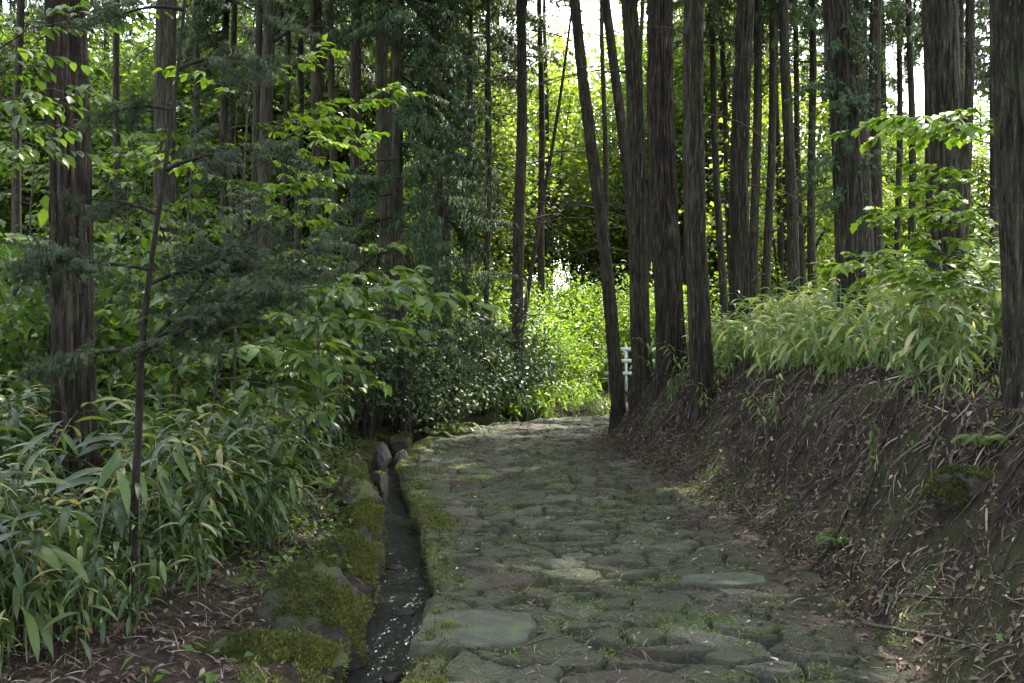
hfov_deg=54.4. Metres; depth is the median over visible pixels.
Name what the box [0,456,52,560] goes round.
bamboo plant
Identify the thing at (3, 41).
broadleaf tree
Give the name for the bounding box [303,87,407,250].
broadleaf tree
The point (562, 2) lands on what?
cedar tree
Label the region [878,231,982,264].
shrub
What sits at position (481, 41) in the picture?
cedar tree
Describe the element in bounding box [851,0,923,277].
cedar tree
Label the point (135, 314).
broadleaf sapling
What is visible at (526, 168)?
broadleaf tree
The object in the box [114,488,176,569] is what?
bamboo plant
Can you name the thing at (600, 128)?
broadleaf tree
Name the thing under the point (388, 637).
stream water
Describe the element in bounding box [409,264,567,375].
shrub
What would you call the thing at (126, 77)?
broadleaf tree
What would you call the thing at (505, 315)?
shrub
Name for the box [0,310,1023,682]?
ground
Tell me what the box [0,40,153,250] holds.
broadleaf tree
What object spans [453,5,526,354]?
cedar tree
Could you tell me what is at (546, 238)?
cedar tree
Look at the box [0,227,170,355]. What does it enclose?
shrub
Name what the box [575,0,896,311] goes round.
broadleaf tree
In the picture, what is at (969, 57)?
cedar tree
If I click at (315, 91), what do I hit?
cedar tree
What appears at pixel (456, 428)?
fern
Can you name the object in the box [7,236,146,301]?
shrub
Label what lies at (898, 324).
bamboo plant
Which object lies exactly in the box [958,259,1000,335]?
bamboo plant
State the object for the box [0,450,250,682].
bamboo grass shoots
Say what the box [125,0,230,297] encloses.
cedar tree
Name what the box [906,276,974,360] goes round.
bamboo plant
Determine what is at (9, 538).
bamboo plant
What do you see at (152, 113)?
broadleaf tree
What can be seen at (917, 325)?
bamboo plant
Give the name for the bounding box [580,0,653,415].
cedar tree
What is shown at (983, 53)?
cedar tree
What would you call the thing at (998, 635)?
bank cover
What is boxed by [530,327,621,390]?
shrub
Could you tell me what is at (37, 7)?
cedar tree
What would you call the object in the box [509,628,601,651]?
fallen branch
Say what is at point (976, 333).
bamboo plant
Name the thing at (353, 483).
mossy rock
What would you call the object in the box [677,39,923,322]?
broadleaf tree
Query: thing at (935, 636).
fallen branch
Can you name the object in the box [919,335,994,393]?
bamboo plant
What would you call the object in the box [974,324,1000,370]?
bamboo plant
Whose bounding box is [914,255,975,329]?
bamboo plant
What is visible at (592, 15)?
sky
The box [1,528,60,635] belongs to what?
bamboo plant
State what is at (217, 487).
bamboo plant
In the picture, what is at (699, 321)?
cedar tree
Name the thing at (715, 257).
broadleaf tree
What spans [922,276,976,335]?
bamboo plant
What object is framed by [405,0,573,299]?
cedar tree
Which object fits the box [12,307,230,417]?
shrub
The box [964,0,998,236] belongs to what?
cedar tree
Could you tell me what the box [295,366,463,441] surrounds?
bamboo grass cover
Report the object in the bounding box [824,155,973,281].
broadleaf tree
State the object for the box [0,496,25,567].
bamboo plant
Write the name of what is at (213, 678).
ground cover
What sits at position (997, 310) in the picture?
bamboo plant
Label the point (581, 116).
broadleaf tree
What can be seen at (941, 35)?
cedar tree
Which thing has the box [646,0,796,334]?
cedar tree
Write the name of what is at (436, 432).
fern
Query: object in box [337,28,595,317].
broadleaf tree
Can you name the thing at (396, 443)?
mossy rock
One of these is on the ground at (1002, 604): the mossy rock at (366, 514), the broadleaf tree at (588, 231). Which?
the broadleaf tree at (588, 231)
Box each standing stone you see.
[373,442,390,469]
[394,450,407,460]
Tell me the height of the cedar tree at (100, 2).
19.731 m
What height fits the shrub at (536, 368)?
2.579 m
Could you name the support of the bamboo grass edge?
on the ground at (1002, 604)
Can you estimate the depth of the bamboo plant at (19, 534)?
5.05 m
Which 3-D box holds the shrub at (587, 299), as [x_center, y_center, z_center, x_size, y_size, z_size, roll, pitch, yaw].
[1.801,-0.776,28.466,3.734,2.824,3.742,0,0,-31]
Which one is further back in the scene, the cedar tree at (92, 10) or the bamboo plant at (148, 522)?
the cedar tree at (92, 10)
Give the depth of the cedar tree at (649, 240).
32.62 m
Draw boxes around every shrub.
[0,185,249,439]
[0,219,228,393]
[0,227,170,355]
[0,278,194,418]
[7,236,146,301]
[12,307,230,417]
[95,229,307,399]
[137,251,376,416]
[149,289,351,405]
[197,309,371,405]
[221,305,363,403]
[296,298,480,439]
[304,285,435,389]
[333,322,471,433]
[356,288,543,421]
[378,317,530,437]
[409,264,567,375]
[449,301,577,410]
[451,329,544,415]
[452,260,510,326]
[458,292,584,382]
[493,254,604,351]
[493,295,606,387]
[494,276,604,370]
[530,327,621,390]
[531,265,627,357]
[547,272,624,348]
[553,255,688,375]
[569,292,688,366]
[581,299,654,384]
[597,276,729,337]
[627,282,720,367]
[763,274,835,307]
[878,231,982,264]
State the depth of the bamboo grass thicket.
6.89 m
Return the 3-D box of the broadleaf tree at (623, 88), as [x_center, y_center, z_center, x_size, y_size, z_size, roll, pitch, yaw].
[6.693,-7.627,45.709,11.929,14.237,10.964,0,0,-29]
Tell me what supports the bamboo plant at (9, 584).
on the ground at (1002, 604)
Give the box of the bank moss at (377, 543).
[234,430,391,682]
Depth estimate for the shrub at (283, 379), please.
12.20 m
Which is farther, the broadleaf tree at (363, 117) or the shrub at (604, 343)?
the broadleaf tree at (363, 117)
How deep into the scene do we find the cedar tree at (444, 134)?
14.81 m
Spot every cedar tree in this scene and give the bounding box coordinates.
[0,0,40,231]
[0,0,104,235]
[1,0,39,120]
[7,0,103,118]
[11,0,47,264]
[25,0,112,238]
[43,0,147,247]
[44,0,101,525]
[88,0,153,193]
[90,0,155,261]
[94,0,194,362]
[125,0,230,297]
[130,0,193,55]
[153,0,326,282]
[176,0,262,214]
[188,3,249,273]
[191,0,367,274]
[193,1,310,273]
[208,0,343,278]
[210,0,375,316]
[222,0,375,387]
[253,0,389,275]
[275,0,404,278]
[275,3,393,402]
[277,0,345,182]
[282,0,464,424]
[289,0,365,337]
[296,0,523,446]
[324,0,412,325]
[336,0,416,307]
[339,1,516,320]
[347,0,545,364]
[359,4,424,165]
[389,0,513,421]
[404,0,647,421]
[404,1,464,342]
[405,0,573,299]
[410,1,550,325]
[446,0,569,415]
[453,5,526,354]
[458,10,513,177]
[460,0,549,317]
[461,0,536,303]
[462,5,516,180]
[474,0,626,432]
[480,0,581,352]
[503,12,589,335]
[506,0,628,323]
[532,0,555,311]
[537,0,581,327]
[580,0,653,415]
[599,0,616,227]
[627,0,648,310]
[641,0,763,400]
[644,116,651,290]
[645,0,790,429]
[645,1,779,300]
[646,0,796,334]
[673,0,852,314]
[683,116,708,329]
[703,6,735,317]
[704,0,824,302]
[705,0,892,299]
[709,0,809,312]
[709,0,826,362]
[761,0,869,303]
[779,0,825,305]
[781,4,867,120]
[784,0,903,351]
[789,0,868,293]
[801,0,895,124]
[803,0,923,106]
[809,0,874,276]
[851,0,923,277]
[851,0,964,270]
[852,0,989,264]
[868,0,920,274]
[897,0,983,254]
[901,0,989,119]
[913,0,997,250]
[920,0,989,216]
[921,0,989,313]
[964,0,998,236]
[964,1,989,166]
[975,0,989,136]
[989,0,1023,413]
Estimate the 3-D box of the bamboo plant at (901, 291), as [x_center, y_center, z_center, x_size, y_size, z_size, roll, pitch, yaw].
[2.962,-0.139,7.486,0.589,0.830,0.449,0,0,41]
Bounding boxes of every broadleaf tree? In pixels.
[0,6,125,247]
[0,7,112,249]
[0,10,154,241]
[0,14,44,230]
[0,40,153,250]
[0,44,49,245]
[33,24,304,273]
[33,49,152,240]
[88,1,309,258]
[91,14,184,253]
[92,59,219,253]
[92,82,251,289]
[97,2,348,272]
[98,104,153,247]
[110,13,343,264]
[127,11,373,274]
[210,50,369,309]
[213,0,418,277]
[215,0,506,308]
[238,4,414,300]
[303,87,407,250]
[324,122,511,325]
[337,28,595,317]
[372,74,588,301]
[410,57,602,305]
[475,53,572,261]
[479,9,627,289]
[504,115,602,306]
[504,118,562,280]
[505,103,565,304]
[525,137,621,312]
[528,41,645,286]
[533,160,628,313]
[552,80,707,282]
[553,149,626,304]
[553,152,623,296]
[556,0,774,281]
[560,20,730,302]
[560,150,683,308]
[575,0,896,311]
[577,10,816,314]
[621,128,719,295]
[646,42,820,289]
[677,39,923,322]
[709,159,776,276]
[721,164,830,302]
[758,168,916,295]
[800,140,924,287]
[803,146,835,294]
[806,109,998,286]
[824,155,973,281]
[883,95,989,243]
[890,104,989,239]
[890,159,998,260]
[916,90,989,241]
[922,121,989,252]
[970,137,989,258]
[974,165,989,256]
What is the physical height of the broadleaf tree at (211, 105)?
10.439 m
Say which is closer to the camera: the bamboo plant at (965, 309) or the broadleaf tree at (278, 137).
the bamboo plant at (965, 309)
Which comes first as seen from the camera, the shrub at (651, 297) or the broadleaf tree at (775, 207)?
the shrub at (651, 297)
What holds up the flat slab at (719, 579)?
on the stone path at (658, 652)
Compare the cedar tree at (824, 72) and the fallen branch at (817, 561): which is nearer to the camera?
the fallen branch at (817, 561)
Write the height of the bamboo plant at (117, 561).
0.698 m
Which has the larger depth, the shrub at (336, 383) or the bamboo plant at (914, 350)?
the shrub at (336, 383)
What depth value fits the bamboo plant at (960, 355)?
6.33 m
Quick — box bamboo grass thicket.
[0,360,358,566]
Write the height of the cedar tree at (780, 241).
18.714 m
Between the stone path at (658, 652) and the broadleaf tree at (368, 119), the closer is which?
the stone path at (658, 652)
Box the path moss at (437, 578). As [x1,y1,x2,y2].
[398,462,900,682]
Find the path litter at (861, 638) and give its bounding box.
[414,418,1023,682]
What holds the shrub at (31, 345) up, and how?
on the ground at (1002, 604)
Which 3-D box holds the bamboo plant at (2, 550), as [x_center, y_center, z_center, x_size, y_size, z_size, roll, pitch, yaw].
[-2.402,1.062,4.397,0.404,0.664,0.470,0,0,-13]
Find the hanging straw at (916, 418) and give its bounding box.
[635,344,1023,531]
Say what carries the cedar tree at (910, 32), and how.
on the ground at (1002, 604)
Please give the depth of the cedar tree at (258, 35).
18.56 m
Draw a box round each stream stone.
[382,672,405,682]
[386,564,403,569]
[392,609,414,615]
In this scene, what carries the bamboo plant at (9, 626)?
on the ground at (1002, 604)
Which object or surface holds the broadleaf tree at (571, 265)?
on the ground at (1002, 604)
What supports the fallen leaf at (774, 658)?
on the stone path at (658, 652)
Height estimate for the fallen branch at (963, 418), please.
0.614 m
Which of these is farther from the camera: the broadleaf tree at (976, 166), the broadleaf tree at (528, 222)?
the broadleaf tree at (528, 222)
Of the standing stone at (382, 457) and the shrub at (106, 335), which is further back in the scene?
the standing stone at (382, 457)
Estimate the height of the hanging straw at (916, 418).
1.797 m
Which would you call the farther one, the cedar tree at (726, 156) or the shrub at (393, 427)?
the cedar tree at (726, 156)
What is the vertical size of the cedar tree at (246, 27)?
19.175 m
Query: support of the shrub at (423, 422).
on the stream bank at (289, 674)
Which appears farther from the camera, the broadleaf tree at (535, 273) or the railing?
the broadleaf tree at (535, 273)
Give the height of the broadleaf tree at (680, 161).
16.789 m
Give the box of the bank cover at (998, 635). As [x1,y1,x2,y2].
[605,359,1020,673]
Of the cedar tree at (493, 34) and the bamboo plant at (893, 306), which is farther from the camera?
the cedar tree at (493, 34)
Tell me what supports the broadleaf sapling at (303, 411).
on the stream bank at (289, 674)
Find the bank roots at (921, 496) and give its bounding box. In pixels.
[603,357,1023,682]
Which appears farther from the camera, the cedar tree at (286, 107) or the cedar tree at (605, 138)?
the cedar tree at (605, 138)
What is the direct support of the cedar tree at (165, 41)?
on the ground at (1002, 604)
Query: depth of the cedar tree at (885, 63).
28.15 m
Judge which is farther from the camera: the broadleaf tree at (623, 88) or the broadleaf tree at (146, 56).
the broadleaf tree at (623, 88)
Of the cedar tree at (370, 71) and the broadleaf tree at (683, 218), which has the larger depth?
the broadleaf tree at (683, 218)
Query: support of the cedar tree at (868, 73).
on the ground at (1002, 604)
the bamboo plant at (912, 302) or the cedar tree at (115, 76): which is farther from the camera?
the cedar tree at (115, 76)
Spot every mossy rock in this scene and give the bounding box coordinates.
[189,626,348,674]
[255,556,369,670]
[314,528,381,581]
[331,495,387,549]
[332,466,382,507]
[370,466,388,500]
[387,431,413,453]
[920,463,1000,510]
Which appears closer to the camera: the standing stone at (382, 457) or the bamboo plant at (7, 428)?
the bamboo plant at (7, 428)
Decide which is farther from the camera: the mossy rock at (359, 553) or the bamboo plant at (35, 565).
the mossy rock at (359, 553)
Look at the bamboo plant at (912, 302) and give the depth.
7.26 m
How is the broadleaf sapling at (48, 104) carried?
on the ground at (1002, 604)
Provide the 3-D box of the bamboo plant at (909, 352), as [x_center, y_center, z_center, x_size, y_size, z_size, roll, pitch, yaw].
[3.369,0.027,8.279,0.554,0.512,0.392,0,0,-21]
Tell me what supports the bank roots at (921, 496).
on the ground at (1002, 604)
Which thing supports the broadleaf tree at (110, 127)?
on the ground at (1002, 604)
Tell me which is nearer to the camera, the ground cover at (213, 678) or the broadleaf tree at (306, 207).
the ground cover at (213, 678)
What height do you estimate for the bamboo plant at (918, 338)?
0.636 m
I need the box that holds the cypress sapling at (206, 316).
[0,0,360,612]
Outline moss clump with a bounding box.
[815,530,849,545]
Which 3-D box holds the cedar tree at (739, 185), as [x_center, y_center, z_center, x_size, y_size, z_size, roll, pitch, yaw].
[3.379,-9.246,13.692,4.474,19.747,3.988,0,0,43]
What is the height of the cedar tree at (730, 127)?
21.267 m
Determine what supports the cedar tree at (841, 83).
on the ground at (1002, 604)
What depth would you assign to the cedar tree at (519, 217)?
19.92 m
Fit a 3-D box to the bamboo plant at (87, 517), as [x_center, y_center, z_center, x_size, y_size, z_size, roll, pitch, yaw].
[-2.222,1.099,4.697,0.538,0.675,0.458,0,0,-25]
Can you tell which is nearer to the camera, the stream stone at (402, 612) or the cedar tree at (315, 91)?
the stream stone at (402, 612)
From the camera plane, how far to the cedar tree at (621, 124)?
16.93 m
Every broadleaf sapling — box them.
[0,0,172,169]
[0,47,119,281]
[0,79,161,301]
[0,127,160,389]
[4,165,256,394]
[25,128,243,341]
[93,124,326,402]
[94,216,268,429]
[129,103,362,370]
[138,0,430,418]
[142,265,496,437]
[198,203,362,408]
[239,259,385,480]
[244,193,443,454]
[312,218,453,441]
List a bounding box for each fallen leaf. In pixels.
[68,627,92,637]
[761,656,777,660]
[790,598,812,602]
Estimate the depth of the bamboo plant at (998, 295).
7.41 m
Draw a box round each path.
[396,414,932,682]
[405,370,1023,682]
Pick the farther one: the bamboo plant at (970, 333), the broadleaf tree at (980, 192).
the broadleaf tree at (980, 192)
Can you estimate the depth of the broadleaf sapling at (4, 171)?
12.04 m
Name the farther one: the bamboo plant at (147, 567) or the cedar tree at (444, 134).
the cedar tree at (444, 134)
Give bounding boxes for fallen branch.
[0,599,35,634]
[186,571,262,601]
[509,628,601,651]
[804,394,901,570]
[844,609,992,661]
[879,591,987,603]
[949,379,994,464]
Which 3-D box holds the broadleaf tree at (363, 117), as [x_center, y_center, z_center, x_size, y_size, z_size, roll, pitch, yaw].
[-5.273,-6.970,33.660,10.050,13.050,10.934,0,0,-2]
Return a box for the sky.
[3,0,989,312]
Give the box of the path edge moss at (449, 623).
[393,433,470,682]
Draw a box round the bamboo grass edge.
[626,298,1022,470]
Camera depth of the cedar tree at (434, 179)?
24.79 m
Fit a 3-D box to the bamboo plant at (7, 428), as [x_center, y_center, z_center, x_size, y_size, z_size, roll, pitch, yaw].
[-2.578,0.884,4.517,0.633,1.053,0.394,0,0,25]
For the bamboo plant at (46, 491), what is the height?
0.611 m
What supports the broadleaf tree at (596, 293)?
on the ground at (1002, 604)
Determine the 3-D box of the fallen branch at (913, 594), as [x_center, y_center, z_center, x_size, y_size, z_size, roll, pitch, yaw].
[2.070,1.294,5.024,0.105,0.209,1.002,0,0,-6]
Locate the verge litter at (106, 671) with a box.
[0,451,363,682]
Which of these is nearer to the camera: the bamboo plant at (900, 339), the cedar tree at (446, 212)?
the bamboo plant at (900, 339)
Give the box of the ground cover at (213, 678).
[0,424,383,682]
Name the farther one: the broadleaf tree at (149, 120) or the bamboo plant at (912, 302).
the broadleaf tree at (149, 120)
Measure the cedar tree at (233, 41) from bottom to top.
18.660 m
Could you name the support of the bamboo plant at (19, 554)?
on the ground at (1002, 604)
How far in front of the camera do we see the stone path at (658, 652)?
6.31 m
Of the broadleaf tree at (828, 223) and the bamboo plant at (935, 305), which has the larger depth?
the broadleaf tree at (828, 223)
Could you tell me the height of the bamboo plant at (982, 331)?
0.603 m
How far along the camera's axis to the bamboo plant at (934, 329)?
7.53 m
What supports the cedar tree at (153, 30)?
on the ground at (1002, 604)
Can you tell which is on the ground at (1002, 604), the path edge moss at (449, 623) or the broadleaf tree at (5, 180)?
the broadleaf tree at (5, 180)
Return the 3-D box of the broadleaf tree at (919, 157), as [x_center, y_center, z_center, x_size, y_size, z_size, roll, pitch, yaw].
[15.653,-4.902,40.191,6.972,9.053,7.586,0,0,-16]
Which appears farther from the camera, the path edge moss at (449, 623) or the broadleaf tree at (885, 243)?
the broadleaf tree at (885, 243)
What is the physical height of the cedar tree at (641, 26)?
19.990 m
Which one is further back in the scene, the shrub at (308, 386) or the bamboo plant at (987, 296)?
the shrub at (308, 386)
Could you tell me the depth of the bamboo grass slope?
10.43 m
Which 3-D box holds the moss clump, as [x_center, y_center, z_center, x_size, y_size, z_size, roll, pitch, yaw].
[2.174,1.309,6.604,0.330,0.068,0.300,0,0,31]
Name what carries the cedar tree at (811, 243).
on the ground at (1002, 604)
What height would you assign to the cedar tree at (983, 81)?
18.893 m
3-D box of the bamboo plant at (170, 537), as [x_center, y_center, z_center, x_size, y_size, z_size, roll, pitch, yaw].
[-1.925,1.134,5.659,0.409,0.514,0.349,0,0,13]
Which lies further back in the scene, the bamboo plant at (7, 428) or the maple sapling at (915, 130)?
the maple sapling at (915, 130)
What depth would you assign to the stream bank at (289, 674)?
5.03 m
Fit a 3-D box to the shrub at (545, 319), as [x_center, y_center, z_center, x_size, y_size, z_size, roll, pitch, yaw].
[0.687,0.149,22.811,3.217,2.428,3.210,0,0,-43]
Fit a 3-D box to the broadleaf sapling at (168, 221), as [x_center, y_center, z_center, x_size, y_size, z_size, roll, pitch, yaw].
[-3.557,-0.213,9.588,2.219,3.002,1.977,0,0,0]
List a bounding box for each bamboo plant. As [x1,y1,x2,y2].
[0,426,28,434]
[0,442,66,584]
[0,454,36,499]
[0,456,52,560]
[0,478,107,656]
[0,480,44,583]
[0,485,39,520]
[0,488,101,566]
[0,489,77,659]
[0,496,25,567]
[0,496,41,568]
[0,499,99,638]
[0,514,26,604]
[0,514,53,592]
[0,516,61,646]
[0,516,83,633]
[0,525,62,662]
[0,569,47,656]
[1,436,60,561]
[1,449,68,543]
[1,464,41,543]
[1,471,22,497]
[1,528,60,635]
[2,466,103,578]
[3,411,112,567]
[3,497,80,579]
[4,579,25,598]
[7,497,128,626]
[31,490,129,619]
[45,482,161,615]
[49,430,160,633]
[54,432,183,612]
[80,473,165,594]
[100,432,214,587]
[102,459,162,600]
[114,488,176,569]
[130,413,241,592]
[130,492,178,570]
[139,496,214,580]
[140,468,226,561]
[151,445,211,572]
[168,472,241,571]
[845,314,891,366]
[862,290,912,368]
[864,290,909,348]
[866,312,905,368]
[867,284,919,340]
[869,268,942,368]
[873,280,939,361]
[880,305,929,371]
[881,330,902,368]
[884,308,929,376]
[886,289,964,386]
[887,287,939,367]
[888,326,930,367]
[899,295,947,367]
[900,300,951,368]
[902,281,960,367]
[903,279,989,379]
[903,283,990,378]
[905,292,981,377]
[906,254,996,342]
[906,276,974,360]
[906,308,978,400]
[910,290,985,365]
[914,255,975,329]
[919,290,1002,368]
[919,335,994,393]
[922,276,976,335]
[922,279,994,364]
[928,283,990,340]
[941,280,980,358]
[942,259,999,331]
[945,311,988,398]
[948,271,979,346]
[950,239,1001,309]
[953,282,987,343]
[954,305,984,357]
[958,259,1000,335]
[958,283,1002,361]
[965,280,998,334]
[966,269,1000,324]
[967,270,1002,351]
[971,252,1001,340]
[974,286,1001,371]
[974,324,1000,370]
[983,277,1001,338]
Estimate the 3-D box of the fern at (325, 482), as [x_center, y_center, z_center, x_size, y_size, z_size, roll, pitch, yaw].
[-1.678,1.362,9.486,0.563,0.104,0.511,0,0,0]
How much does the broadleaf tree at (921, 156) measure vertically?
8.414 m
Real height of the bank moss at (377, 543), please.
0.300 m
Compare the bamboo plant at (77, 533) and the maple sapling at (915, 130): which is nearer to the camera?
the bamboo plant at (77, 533)
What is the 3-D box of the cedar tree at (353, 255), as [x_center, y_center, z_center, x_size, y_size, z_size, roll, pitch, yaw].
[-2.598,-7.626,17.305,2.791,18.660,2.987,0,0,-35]
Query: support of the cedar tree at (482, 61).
on the ground at (1002, 604)
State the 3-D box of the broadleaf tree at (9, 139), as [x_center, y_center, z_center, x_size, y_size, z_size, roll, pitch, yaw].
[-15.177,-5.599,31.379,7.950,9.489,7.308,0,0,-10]
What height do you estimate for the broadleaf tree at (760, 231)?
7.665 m
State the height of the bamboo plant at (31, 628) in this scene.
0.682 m
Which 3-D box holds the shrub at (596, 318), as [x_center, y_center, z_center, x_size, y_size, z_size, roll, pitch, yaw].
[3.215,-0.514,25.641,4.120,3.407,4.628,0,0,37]
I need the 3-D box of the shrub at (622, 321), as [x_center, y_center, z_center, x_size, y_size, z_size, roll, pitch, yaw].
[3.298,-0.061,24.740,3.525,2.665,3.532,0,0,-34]
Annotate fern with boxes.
[308,477,337,490]
[412,428,459,436]
[422,420,480,432]
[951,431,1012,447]
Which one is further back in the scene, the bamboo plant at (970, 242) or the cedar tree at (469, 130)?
the cedar tree at (469, 130)
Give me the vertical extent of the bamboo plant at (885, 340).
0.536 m
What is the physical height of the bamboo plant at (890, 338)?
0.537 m
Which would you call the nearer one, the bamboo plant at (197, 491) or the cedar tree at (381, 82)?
the bamboo plant at (197, 491)
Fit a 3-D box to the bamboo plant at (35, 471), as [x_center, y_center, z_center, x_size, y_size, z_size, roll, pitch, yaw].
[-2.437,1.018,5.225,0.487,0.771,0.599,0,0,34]
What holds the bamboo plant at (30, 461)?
on the ground at (1002, 604)
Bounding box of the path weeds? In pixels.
[400,425,936,682]
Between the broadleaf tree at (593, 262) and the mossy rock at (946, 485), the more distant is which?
the broadleaf tree at (593, 262)
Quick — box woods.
[25,0,818,314]
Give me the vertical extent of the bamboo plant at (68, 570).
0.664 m
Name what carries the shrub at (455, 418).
on the ground at (1002, 604)
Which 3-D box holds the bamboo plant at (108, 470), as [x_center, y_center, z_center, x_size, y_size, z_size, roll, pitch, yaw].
[-1.990,0.963,4.922,0.622,1.034,0.387,0,0,-36]
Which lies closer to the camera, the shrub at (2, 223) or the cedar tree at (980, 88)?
the shrub at (2, 223)
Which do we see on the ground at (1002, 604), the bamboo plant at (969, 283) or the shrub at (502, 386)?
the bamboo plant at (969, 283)
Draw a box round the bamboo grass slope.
[632,222,1001,384]
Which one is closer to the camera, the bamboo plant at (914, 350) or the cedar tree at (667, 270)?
the bamboo plant at (914, 350)
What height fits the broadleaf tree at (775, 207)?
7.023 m
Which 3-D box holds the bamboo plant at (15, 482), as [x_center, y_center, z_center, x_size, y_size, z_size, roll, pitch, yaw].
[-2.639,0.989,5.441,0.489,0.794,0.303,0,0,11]
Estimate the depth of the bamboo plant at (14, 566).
4.72 m
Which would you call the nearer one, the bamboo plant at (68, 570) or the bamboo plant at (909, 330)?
the bamboo plant at (68, 570)
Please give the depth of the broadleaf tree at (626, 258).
40.89 m
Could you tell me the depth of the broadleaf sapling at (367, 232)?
13.99 m
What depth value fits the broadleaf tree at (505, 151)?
30.76 m
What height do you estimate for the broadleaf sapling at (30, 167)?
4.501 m
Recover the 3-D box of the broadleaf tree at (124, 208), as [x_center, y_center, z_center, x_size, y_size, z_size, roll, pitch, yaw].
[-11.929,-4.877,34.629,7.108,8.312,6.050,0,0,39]
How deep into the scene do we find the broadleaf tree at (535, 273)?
44.07 m
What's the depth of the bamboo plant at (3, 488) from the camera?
5.20 m
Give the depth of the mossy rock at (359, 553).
6.31 m
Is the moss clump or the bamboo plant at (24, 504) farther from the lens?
the moss clump
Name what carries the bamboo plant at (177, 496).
on the ground at (1002, 604)
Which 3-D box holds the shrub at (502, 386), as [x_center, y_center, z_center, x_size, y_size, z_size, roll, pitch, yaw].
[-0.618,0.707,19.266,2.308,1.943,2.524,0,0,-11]
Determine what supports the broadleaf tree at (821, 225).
on the ground at (1002, 604)
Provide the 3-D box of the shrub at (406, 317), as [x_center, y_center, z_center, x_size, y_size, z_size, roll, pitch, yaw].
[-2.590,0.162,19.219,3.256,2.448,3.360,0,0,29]
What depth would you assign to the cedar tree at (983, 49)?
32.55 m
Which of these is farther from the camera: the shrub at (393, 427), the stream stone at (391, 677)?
the shrub at (393, 427)
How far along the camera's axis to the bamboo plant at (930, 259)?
7.46 m
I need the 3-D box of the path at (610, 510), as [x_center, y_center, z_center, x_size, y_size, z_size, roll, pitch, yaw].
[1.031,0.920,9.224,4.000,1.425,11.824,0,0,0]
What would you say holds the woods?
on the ground at (1002, 604)
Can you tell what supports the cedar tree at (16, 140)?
on the ground at (1002, 604)
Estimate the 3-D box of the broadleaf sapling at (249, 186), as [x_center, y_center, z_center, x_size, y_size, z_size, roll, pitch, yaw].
[-3.640,-0.882,13.197,2.895,4.501,3.019,0,0,-24]
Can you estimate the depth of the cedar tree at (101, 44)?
32.60 m
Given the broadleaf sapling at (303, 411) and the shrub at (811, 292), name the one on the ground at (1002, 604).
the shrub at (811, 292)
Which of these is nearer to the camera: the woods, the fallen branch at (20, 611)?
the fallen branch at (20, 611)
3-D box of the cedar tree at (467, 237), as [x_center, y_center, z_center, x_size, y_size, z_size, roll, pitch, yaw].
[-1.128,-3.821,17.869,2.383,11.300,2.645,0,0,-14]
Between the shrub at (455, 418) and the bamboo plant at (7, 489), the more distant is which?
the shrub at (455, 418)
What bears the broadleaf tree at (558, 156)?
on the ground at (1002, 604)
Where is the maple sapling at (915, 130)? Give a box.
[809,106,999,297]
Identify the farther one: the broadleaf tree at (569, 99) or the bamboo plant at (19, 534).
the broadleaf tree at (569, 99)
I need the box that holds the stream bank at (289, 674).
[62,410,508,682]
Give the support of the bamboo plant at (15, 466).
on the ground at (1002, 604)
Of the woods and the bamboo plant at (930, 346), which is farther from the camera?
the woods
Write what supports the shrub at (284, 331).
on the ground at (1002, 604)
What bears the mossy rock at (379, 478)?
on the stream bank at (289, 674)
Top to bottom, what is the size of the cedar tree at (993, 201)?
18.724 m
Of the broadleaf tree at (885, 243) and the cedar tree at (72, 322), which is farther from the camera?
the broadleaf tree at (885, 243)
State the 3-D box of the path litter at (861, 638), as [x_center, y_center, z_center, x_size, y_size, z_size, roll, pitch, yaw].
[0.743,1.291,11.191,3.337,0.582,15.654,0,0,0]
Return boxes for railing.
[604,345,655,391]
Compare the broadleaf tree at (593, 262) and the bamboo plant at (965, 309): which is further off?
the broadleaf tree at (593, 262)
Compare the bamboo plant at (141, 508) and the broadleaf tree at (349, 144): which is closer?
the bamboo plant at (141, 508)
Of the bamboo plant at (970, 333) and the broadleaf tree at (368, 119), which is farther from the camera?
the broadleaf tree at (368, 119)
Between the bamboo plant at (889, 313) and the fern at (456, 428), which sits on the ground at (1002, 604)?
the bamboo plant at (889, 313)
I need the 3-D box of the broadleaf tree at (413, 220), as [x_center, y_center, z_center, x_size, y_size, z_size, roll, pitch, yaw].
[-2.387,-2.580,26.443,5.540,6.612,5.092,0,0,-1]
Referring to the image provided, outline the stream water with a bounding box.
[343,440,432,682]
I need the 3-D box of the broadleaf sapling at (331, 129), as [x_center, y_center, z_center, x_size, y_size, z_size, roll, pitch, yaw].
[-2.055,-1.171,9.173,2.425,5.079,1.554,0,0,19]
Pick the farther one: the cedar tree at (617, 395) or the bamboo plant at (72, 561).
the cedar tree at (617, 395)
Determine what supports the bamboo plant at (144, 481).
on the ground at (1002, 604)
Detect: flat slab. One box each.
[409,610,536,661]
[680,572,766,589]
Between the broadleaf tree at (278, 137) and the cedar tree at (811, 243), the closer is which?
the cedar tree at (811, 243)
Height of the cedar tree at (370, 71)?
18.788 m
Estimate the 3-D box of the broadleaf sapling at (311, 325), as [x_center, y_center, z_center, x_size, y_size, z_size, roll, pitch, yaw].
[-1.451,0.370,7.510,2.631,1.920,1.594,0,0,36]

